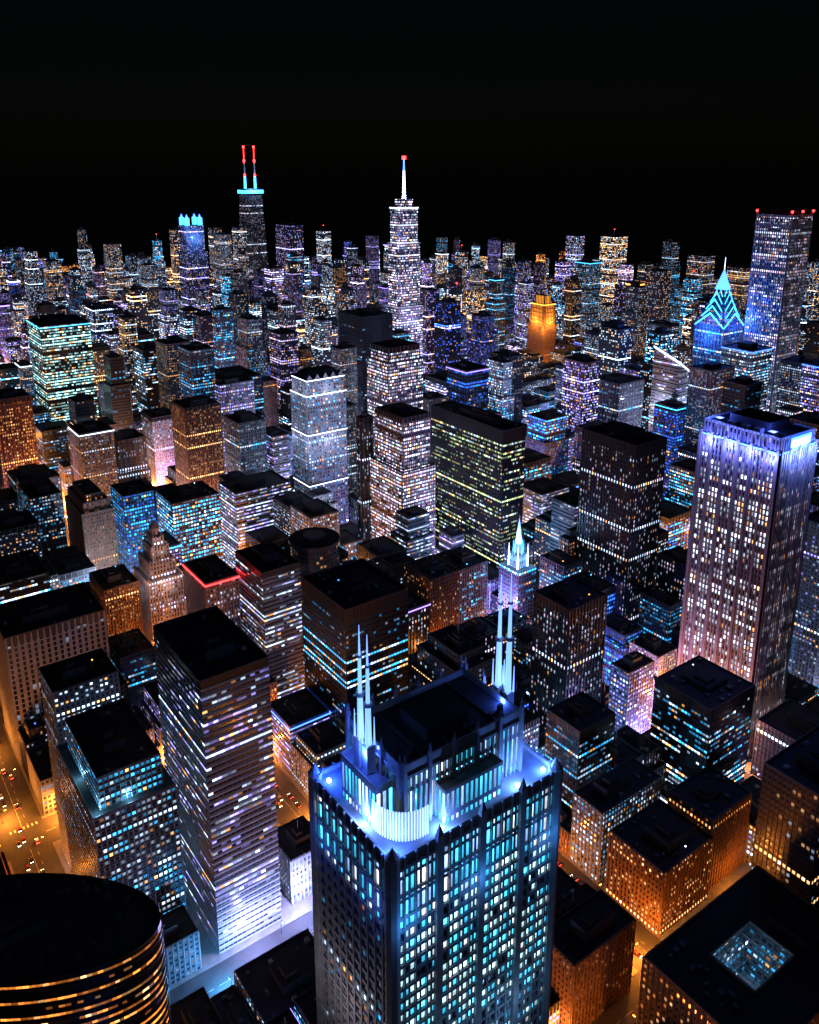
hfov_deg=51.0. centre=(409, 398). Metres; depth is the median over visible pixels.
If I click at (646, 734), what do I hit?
office building
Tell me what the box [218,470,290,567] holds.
banded office block
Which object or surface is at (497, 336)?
apartment building
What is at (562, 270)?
skyline tower
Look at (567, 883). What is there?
violet lit building
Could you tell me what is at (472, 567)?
office building
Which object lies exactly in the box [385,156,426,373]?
glass skyscraper with spire
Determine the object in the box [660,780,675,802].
brick building
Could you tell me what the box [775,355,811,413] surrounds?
apartment building
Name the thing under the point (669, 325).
apartment building
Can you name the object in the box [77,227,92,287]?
skyline tower
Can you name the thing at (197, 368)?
skyline tower
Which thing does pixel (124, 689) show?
ribbed office building
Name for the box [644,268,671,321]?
skyline tower
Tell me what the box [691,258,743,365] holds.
chisel topped blue tower
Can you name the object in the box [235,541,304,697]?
apartment tower
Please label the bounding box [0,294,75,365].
distant city district
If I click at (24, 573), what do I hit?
office tower
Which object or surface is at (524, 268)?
skyline tower
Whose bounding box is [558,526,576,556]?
brick building
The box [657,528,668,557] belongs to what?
apartment building
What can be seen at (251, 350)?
skyline tower
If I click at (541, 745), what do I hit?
apartment building
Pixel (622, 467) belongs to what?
dark ribbed tower
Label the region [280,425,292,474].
office building
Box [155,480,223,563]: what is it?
office tower
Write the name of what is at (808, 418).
office building
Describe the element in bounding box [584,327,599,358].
apartment building
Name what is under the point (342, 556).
apartment building
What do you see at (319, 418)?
ornate stone tower
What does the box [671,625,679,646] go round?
dark office building
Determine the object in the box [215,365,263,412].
dark office tower
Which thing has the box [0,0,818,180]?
sky
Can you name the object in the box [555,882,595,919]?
ribbed office building
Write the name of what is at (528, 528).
glass office building
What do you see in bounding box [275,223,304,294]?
dark apartment tower
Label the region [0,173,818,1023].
ground
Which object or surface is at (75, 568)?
office building
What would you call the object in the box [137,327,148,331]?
stone office building
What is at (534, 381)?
apartment building
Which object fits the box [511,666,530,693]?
apartment building
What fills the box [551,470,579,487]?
blue glass building
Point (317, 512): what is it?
stone office building
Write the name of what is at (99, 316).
skyline tower
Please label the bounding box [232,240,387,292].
distant city district
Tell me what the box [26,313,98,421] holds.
lit glass tower
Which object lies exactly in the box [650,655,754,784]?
black glass block
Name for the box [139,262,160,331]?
skyline tower
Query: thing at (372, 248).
skyline tower
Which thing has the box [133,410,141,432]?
violet lit building
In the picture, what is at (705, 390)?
office tower
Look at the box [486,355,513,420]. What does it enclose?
stone office building
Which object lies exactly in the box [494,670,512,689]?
dark office building
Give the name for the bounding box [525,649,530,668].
stone office building
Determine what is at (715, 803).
brick warehouse
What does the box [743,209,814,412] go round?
white granite skyscraper
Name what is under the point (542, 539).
apartment building
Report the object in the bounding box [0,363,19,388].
glass office building
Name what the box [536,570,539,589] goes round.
apartment building
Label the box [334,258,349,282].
skyline tower
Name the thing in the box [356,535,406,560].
glass office building
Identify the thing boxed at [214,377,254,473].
violet lit building
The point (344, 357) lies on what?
apartment tower
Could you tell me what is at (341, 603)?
black glass tower
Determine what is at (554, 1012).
violet lit building
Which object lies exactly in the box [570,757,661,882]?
lit stone block
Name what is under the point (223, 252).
apartment tower
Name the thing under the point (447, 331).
skyline tower
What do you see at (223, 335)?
office building
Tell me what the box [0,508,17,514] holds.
glass office building
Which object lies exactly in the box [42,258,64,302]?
skyline tower
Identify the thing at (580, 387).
skyline tower
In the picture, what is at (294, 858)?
white lit low block
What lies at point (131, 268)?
distant city district
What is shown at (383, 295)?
skyline tower
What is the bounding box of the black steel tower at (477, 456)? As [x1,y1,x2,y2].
[431,400,525,569]
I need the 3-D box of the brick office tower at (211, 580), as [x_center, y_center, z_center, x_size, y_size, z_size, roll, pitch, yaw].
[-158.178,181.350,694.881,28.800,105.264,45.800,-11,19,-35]
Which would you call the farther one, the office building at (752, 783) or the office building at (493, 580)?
the office building at (493, 580)
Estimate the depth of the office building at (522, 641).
696.79 m
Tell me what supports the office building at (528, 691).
on the ground
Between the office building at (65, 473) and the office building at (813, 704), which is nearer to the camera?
the office building at (813, 704)
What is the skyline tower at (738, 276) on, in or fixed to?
on the ground
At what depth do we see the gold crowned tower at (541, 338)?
1642.58 m
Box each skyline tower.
[23,249,44,315]
[36,300,56,317]
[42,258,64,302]
[66,394,97,480]
[68,267,85,316]
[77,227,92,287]
[85,302,113,342]
[102,351,133,429]
[103,242,124,299]
[117,313,138,409]
[125,285,149,331]
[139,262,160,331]
[152,234,166,287]
[158,287,180,338]
[169,227,180,290]
[178,341,215,399]
[192,310,213,347]
[208,225,221,280]
[220,273,230,306]
[232,226,247,268]
[235,313,267,375]
[264,265,287,302]
[269,328,298,408]
[286,254,302,307]
[305,285,324,346]
[311,315,334,366]
[316,225,331,264]
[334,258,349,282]
[348,264,366,307]
[366,234,378,303]
[379,284,387,307]
[393,328,408,340]
[420,287,439,374]
[433,252,448,286]
[434,297,460,371]
[455,245,467,309]
[466,264,486,333]
[467,310,496,365]
[486,275,505,348]
[490,349,523,422]
[500,239,516,277]
[514,258,532,338]
[552,259,570,296]
[561,353,600,431]
[565,234,584,274]
[575,258,601,338]
[598,322,632,374]
[599,319,627,326]
[614,262,633,314]
[621,283,648,357]
[640,327,673,430]
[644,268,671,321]
[659,239,679,320]
[686,252,715,295]
[699,303,704,314]
[720,369,761,412]
[727,264,750,309]
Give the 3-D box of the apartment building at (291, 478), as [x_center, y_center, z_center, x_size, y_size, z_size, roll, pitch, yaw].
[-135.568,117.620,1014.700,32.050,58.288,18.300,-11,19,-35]
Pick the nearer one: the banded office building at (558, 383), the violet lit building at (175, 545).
the violet lit building at (175, 545)
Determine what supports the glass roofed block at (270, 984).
on the ground
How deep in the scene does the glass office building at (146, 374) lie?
1152.28 m
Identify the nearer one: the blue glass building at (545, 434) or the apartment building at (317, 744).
the apartment building at (317, 744)
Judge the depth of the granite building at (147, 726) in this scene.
604.62 m
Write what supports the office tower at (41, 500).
on the ground
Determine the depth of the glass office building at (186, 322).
1339.56 m
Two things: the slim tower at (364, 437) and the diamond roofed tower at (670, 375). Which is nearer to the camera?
the slim tower at (364, 437)
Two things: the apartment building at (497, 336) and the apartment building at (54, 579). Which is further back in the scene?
the apartment building at (497, 336)
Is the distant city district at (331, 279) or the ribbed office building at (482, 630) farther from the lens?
the distant city district at (331, 279)
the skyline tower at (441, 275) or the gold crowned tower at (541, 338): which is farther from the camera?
the skyline tower at (441, 275)
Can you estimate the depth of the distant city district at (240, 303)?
1463.27 m
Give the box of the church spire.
[498,515,536,624]
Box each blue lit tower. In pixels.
[98,381,133,426]
[720,340,772,410]
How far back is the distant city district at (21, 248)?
3458.06 m
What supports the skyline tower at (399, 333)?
on the ground
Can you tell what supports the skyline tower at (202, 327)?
on the ground
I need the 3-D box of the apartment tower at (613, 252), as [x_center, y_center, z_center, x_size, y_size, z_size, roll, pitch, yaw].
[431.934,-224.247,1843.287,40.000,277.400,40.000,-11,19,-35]
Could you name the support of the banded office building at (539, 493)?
on the ground
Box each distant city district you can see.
[0,243,172,299]
[0,246,24,263]
[0,247,38,277]
[0,278,34,318]
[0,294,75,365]
[22,251,253,318]
[79,294,126,327]
[86,252,360,341]
[229,282,499,363]
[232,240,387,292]
[315,255,532,306]
[379,236,447,276]
[420,260,701,385]
[452,237,564,291]
[559,256,818,323]
[676,293,745,367]
[800,291,818,323]
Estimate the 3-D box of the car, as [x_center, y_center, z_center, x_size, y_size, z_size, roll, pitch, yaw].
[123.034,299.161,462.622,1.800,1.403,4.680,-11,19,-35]
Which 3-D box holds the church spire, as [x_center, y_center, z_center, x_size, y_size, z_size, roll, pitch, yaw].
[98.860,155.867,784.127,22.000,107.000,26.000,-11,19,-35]
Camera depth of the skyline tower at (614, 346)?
1162.25 m
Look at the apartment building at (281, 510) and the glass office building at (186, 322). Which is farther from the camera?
the glass office building at (186, 322)
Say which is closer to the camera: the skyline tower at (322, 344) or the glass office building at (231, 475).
the glass office building at (231, 475)
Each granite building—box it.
[130,705,161,762]
[776,405,802,416]
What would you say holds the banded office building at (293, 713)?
on the ground
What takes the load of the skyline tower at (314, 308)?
on the ground
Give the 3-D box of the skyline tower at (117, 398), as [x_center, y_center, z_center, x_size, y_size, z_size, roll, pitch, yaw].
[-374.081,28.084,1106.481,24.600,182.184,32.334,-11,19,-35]
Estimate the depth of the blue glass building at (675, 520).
925.18 m
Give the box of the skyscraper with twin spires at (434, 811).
[308,573,562,1023]
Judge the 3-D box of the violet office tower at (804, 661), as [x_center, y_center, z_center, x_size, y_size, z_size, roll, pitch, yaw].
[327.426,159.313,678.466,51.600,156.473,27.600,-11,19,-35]
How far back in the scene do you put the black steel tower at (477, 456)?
836.17 m
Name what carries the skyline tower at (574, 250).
on the ground
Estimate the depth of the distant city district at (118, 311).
1440.26 m
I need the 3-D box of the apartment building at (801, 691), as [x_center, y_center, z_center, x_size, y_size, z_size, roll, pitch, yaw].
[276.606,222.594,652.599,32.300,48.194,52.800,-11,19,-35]
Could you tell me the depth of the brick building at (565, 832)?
530.01 m
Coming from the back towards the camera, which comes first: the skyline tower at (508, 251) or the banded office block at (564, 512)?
the skyline tower at (508, 251)
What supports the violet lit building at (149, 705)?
on the ground
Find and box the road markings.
[0,536,650,1023]
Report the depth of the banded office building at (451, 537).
861.45 m
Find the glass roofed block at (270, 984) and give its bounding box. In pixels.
[234,928,315,1023]
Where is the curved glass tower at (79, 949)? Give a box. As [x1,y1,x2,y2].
[0,873,171,1023]
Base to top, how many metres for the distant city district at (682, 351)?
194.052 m
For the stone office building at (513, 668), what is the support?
on the ground
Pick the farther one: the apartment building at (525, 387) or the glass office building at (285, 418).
the apartment building at (525, 387)
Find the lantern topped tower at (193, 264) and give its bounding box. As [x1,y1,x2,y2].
[178,214,210,307]
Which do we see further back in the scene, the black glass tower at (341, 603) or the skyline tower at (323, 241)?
the skyline tower at (323, 241)
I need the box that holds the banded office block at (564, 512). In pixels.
[549,490,578,551]
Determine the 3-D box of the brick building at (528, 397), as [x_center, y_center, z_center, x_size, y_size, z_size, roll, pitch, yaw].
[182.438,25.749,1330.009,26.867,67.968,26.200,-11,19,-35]
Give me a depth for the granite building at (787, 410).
1029.35 m
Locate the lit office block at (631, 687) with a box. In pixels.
[608,643,654,733]
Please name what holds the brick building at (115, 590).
on the ground
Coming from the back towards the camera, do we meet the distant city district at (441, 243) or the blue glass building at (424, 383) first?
the distant city district at (441, 243)
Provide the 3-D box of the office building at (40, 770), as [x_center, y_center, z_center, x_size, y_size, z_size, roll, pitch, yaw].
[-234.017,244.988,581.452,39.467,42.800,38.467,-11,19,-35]
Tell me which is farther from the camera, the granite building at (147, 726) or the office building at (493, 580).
the office building at (493, 580)
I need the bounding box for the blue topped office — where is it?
[446,361,489,410]
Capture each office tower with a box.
[0,549,50,603]
[18,478,67,551]
[39,648,120,869]
[56,698,186,914]
[110,479,156,574]
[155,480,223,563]
[182,554,241,629]
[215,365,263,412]
[255,409,267,463]
[370,402,435,553]
[411,616,494,689]
[597,372,643,427]
[655,541,687,599]
[677,407,818,760]
[682,361,734,446]
[750,725,818,907]
[788,509,818,686]
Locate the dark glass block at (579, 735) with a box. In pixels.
[544,691,615,819]
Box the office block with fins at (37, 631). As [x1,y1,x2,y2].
[0,582,109,765]
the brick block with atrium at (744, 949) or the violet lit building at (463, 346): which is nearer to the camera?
the brick block with atrium at (744, 949)
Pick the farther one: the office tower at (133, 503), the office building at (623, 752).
the office tower at (133, 503)
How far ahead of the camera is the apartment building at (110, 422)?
1067.66 m
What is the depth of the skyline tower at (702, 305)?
1286.46 m
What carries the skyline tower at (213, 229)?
on the ground
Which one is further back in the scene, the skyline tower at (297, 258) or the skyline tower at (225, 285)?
the skyline tower at (297, 258)
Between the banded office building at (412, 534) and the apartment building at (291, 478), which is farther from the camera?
the apartment building at (291, 478)
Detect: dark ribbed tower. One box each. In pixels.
[529,576,607,728]
[575,414,666,623]
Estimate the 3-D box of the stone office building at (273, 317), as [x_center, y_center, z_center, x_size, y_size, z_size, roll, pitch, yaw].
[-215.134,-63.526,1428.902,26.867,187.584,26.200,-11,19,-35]
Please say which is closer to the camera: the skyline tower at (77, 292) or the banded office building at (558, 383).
the banded office building at (558, 383)
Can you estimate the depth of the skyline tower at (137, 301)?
1429.62 m
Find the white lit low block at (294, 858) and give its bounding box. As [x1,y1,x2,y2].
[277,815,311,905]
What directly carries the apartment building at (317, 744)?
on the ground
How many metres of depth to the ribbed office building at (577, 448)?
1057.80 m
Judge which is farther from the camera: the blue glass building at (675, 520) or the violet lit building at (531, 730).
the blue glass building at (675, 520)
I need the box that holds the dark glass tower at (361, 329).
[338,307,392,415]
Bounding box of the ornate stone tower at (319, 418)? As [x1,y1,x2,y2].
[290,365,348,524]
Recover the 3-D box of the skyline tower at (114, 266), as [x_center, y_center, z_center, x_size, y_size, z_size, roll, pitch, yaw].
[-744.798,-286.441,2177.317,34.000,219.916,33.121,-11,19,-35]
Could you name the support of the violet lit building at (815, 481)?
on the ground
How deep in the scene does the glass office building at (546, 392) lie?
1364.12 m
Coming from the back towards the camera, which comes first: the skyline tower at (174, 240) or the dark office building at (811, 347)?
the skyline tower at (174, 240)
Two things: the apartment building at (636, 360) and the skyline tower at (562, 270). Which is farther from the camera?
the skyline tower at (562, 270)
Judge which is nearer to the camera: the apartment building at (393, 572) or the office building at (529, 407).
the apartment building at (393, 572)
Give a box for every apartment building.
[0,488,18,511]
[0,509,42,559]
[15,359,36,404]
[40,558,59,589]
[68,420,118,504]
[92,342,110,411]
[98,416,117,431]
[158,903,201,986]
[273,490,312,535]
[286,475,293,490]
[290,719,345,796]
[306,487,337,509]
[338,546,347,564]
[340,522,357,532]
[346,399,356,493]
[367,557,402,584]
[423,391,447,461]
[484,607,530,651]
[488,408,500,415]
[493,330,499,350]
[504,536,533,564]
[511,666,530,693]
[523,376,541,394]
[523,380,528,393]
[533,510,551,571]
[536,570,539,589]
[538,725,544,756]
[566,484,578,491]
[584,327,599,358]
[629,633,676,711]
[631,355,643,365]
[644,319,678,360]
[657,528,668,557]
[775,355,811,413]
[784,673,818,704]
[797,331,800,354]
[799,324,806,351]
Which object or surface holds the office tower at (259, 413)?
on the ground
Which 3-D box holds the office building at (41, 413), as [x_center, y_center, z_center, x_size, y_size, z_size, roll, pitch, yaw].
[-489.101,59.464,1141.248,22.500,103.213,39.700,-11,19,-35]
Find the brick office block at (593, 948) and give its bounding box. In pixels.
[551,889,635,1023]
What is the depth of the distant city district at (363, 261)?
2016.93 m
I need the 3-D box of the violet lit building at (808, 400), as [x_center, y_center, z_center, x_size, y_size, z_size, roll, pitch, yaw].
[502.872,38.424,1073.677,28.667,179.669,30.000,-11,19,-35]
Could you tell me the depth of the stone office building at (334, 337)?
1338.86 m
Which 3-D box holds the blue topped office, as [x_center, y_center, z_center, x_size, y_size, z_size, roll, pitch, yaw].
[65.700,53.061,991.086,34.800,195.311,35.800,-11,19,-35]
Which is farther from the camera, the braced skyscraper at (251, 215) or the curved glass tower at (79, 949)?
the braced skyscraper at (251, 215)
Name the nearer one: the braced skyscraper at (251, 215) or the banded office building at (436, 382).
the banded office building at (436, 382)
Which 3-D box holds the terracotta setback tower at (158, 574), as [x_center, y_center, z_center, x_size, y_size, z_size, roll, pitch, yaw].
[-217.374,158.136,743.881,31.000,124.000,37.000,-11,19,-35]
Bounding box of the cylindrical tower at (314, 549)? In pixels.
[289,527,339,651]
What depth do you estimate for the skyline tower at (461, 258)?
1979.09 m
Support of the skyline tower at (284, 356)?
on the ground
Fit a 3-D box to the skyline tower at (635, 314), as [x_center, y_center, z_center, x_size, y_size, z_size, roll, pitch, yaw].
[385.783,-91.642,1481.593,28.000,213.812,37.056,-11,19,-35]
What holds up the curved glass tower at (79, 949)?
on the ground
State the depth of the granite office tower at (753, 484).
589.67 m
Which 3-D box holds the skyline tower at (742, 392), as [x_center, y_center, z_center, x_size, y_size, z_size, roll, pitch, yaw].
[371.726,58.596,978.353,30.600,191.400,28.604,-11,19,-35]
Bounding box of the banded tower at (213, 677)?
[153,605,281,953]
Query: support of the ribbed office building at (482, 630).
on the ground
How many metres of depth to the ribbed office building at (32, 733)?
592.41 m
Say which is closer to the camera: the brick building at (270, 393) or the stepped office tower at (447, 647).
the stepped office tower at (447, 647)
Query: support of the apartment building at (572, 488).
on the ground
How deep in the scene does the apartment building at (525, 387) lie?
1415.40 m
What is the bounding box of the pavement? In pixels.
[0,515,761,990]
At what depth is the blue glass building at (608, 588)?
715.87 m
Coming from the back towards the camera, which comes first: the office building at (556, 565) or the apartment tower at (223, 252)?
the apartment tower at (223, 252)
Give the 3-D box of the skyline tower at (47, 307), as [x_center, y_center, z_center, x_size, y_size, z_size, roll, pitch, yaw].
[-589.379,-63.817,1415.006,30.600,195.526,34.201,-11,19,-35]
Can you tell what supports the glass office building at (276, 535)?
on the ground
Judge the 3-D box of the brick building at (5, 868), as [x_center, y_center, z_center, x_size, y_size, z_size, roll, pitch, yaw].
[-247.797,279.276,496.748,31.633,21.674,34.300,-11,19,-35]
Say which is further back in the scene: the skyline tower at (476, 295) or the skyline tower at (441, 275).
the skyline tower at (441, 275)
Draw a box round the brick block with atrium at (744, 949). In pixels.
[637,865,818,1023]
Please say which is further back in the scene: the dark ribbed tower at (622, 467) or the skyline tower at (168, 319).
the skyline tower at (168, 319)
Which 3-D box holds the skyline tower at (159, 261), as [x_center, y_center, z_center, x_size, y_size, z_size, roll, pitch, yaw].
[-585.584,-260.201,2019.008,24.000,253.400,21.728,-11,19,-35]
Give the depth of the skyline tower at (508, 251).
2013.87 m
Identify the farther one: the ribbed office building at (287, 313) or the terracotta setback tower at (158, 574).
the ribbed office building at (287, 313)
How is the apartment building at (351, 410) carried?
on the ground
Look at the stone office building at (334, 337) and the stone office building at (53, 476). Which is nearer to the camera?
the stone office building at (53, 476)
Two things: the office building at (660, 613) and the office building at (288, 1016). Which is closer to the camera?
the office building at (288, 1016)
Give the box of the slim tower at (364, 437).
[356,411,373,541]
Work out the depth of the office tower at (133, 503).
832.62 m
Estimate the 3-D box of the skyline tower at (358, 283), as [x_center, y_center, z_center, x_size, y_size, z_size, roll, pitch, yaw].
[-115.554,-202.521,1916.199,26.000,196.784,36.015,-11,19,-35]
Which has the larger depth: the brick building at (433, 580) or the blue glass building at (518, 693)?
the brick building at (433, 580)
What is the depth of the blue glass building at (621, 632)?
692.91 m
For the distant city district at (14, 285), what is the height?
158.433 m
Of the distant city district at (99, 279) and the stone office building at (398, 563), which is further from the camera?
the distant city district at (99, 279)
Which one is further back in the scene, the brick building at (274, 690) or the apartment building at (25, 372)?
the apartment building at (25, 372)
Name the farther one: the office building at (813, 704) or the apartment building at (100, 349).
the apartment building at (100, 349)
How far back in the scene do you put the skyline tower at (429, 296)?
1403.91 m
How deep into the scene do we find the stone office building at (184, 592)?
758.49 m
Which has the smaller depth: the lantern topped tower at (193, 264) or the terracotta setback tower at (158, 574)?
the terracotta setback tower at (158, 574)
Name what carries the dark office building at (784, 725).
on the ground
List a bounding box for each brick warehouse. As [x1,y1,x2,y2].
[605,798,713,936]
[667,765,751,888]
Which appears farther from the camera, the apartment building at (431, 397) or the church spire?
the apartment building at (431, 397)
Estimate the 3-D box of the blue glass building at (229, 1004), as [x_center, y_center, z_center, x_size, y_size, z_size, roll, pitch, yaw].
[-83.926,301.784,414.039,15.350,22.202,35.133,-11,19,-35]
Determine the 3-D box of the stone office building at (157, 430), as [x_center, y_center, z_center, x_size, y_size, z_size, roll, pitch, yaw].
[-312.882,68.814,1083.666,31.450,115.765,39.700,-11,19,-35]
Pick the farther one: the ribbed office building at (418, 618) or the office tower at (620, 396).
the office tower at (620, 396)
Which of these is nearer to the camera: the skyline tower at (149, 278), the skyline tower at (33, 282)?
the skyline tower at (149, 278)
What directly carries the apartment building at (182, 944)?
on the ground
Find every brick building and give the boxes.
[0,387,38,488]
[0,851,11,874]
[89,563,143,636]
[170,395,224,491]
[263,375,278,427]
[269,674,277,700]
[298,344,311,367]
[403,549,459,631]
[522,393,538,401]
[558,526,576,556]
[559,808,571,857]
[601,683,608,706]
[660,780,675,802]
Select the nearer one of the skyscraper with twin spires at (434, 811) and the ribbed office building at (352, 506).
the skyscraper with twin spires at (434, 811)
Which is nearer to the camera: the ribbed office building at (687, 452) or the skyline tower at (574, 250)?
the ribbed office building at (687, 452)
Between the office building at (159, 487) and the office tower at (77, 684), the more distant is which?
the office building at (159, 487)
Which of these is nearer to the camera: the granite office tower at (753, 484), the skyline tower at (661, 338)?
the granite office tower at (753, 484)
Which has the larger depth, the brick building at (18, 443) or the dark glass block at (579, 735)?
the brick building at (18, 443)
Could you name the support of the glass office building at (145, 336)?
on the ground
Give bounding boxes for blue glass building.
[154,495,157,523]
[210,984,256,1023]
[267,357,270,375]
[423,374,426,392]
[514,683,528,709]
[525,410,568,474]
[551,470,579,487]
[565,571,615,615]
[603,612,642,685]
[652,399,685,496]
[660,500,690,548]
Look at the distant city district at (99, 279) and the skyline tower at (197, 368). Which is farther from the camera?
the distant city district at (99, 279)
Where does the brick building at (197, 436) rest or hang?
on the ground
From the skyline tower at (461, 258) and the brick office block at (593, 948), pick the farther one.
the skyline tower at (461, 258)
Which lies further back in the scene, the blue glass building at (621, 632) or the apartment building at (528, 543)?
the apartment building at (528, 543)
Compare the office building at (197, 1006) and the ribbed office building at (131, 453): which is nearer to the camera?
the office building at (197, 1006)
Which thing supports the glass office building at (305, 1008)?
on the ground
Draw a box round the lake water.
[0,174,818,283]
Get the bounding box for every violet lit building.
[104,328,119,352]
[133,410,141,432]
[140,680,164,765]
[142,530,183,572]
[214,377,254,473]
[460,312,469,358]
[514,700,539,751]
[531,398,549,410]
[549,991,560,1023]
[556,866,580,901]
[619,364,640,377]
[744,805,757,866]
[798,358,818,411]
[812,470,818,492]
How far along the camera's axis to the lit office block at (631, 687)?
606.46 m
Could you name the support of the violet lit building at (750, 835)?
on the ground
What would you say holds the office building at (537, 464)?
on the ground
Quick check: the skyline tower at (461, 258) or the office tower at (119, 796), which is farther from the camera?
the skyline tower at (461, 258)
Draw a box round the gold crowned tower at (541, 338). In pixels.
[527,293,555,362]
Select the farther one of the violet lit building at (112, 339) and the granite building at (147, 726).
the violet lit building at (112, 339)
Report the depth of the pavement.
491.43 m
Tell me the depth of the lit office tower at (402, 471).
830.35 m
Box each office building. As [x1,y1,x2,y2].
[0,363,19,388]
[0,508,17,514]
[7,463,49,508]
[15,468,67,541]
[17,712,47,782]
[26,742,56,815]
[32,405,51,423]
[35,420,69,473]
[43,545,79,559]
[48,552,95,587]
[58,457,71,515]
[114,428,151,484]
[118,670,129,706]
[132,341,159,411]
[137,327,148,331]
[137,330,153,342]
[141,407,174,485]
[151,483,176,495]
[165,465,176,484]
[170,986,223,1023]
[179,305,201,341]
[183,573,186,613]
[211,305,235,367]
[217,470,244,490]
[223,409,267,474]
[245,525,290,552]
[264,1008,300,1023]
[266,426,290,477]
[267,304,278,356]
[271,688,330,777]
[278,300,300,364]
[279,383,291,426]
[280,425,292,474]
[290,498,339,545]
[293,985,316,1023]
[321,753,340,767]
[332,327,337,344]
[340,528,361,561]
[348,491,357,524]
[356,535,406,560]
[386,555,414,584]
[390,505,434,559]
[405,586,430,654]
[408,652,416,690]
[425,370,446,394]
[433,539,487,623]
[435,525,463,553]
[456,616,502,659]
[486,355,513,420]
[487,564,498,611]
[490,591,497,612]
[494,657,518,673]
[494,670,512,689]
[502,614,531,667]
[522,401,539,423]
[522,477,568,522]
[522,518,534,562]
[524,448,551,481]
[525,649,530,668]
[526,686,529,695]
[533,385,554,407]
[539,549,581,588]
[554,363,562,408]
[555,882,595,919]
[565,429,574,471]
[572,419,605,474]
[602,664,604,683]
[612,727,642,768]
[614,725,666,782]
[638,586,682,643]
[642,728,650,738]
[664,458,695,509]
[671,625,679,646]
[677,444,696,461]
[687,297,708,368]
[739,775,761,809]
[750,698,818,779]
[788,411,818,491]
[803,320,818,359]
[805,696,818,712]
[809,491,818,512]
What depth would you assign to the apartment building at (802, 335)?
1376.44 m
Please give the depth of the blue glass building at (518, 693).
625.13 m
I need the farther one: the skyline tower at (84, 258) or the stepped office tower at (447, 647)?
the skyline tower at (84, 258)
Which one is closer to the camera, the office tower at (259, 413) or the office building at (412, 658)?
the office building at (412, 658)
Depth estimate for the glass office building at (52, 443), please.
1095.34 m
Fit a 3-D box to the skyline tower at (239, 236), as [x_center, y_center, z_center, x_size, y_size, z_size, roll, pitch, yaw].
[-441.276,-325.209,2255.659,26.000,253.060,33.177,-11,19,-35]
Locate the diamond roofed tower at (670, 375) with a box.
[648,346,688,431]
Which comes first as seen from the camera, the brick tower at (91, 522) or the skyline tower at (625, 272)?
the brick tower at (91, 522)
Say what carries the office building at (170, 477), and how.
on the ground
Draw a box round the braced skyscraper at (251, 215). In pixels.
[238,146,268,279]
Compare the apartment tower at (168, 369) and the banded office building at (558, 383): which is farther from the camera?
the banded office building at (558, 383)
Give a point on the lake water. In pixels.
(531, 217)
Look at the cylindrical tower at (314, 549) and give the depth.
680.69 m
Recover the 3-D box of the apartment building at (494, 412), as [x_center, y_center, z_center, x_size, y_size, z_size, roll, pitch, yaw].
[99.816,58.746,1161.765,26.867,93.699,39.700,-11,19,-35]
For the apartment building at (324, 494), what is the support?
on the ground
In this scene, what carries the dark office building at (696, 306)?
on the ground
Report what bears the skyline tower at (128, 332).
on the ground
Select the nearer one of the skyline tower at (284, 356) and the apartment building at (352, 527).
the apartment building at (352, 527)
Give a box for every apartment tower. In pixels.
[155,335,189,409]
[213,232,232,290]
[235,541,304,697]
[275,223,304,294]
[331,341,357,415]
[599,229,627,303]
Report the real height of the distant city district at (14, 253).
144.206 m
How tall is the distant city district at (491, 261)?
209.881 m
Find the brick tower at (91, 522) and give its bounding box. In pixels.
[64,478,118,569]
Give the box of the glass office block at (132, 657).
[108,622,157,708]
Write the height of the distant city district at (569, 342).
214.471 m
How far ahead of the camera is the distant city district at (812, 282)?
1893.13 m
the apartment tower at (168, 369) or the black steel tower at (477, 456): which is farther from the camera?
the apartment tower at (168, 369)
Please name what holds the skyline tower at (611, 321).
on the ground
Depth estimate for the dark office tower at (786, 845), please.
442.50 m
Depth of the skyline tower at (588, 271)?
1705.97 m
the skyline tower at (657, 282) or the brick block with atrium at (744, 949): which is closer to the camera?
the brick block with atrium at (744, 949)
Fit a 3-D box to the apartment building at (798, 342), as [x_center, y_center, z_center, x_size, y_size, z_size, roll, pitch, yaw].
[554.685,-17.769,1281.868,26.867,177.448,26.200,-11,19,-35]
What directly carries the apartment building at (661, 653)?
on the ground
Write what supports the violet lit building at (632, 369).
on the ground
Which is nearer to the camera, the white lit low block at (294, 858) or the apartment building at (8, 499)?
the white lit low block at (294, 858)
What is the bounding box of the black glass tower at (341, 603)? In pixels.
[301,558,407,735]
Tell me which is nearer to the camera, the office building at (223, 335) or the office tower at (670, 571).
the office tower at (670, 571)
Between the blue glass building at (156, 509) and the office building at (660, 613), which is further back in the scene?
the blue glass building at (156, 509)
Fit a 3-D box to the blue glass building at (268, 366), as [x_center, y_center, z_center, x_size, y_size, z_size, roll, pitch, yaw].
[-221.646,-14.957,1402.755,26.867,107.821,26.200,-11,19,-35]
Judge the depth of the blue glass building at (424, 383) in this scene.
1287.26 m
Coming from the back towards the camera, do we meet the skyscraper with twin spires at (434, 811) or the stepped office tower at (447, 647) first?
the stepped office tower at (447, 647)
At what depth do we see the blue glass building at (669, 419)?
1031.00 m
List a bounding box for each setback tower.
[133,517,185,645]
[367,339,423,455]
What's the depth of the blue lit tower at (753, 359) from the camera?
1063.35 m
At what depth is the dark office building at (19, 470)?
921.40 m
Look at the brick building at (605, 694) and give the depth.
638.77 m
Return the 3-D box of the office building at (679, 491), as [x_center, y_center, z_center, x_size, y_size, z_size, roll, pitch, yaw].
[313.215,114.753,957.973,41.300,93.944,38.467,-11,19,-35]
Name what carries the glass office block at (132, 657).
on the ground
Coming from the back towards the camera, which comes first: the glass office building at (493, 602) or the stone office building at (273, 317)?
the stone office building at (273, 317)
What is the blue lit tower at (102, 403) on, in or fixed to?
on the ground
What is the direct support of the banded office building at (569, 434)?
on the ground

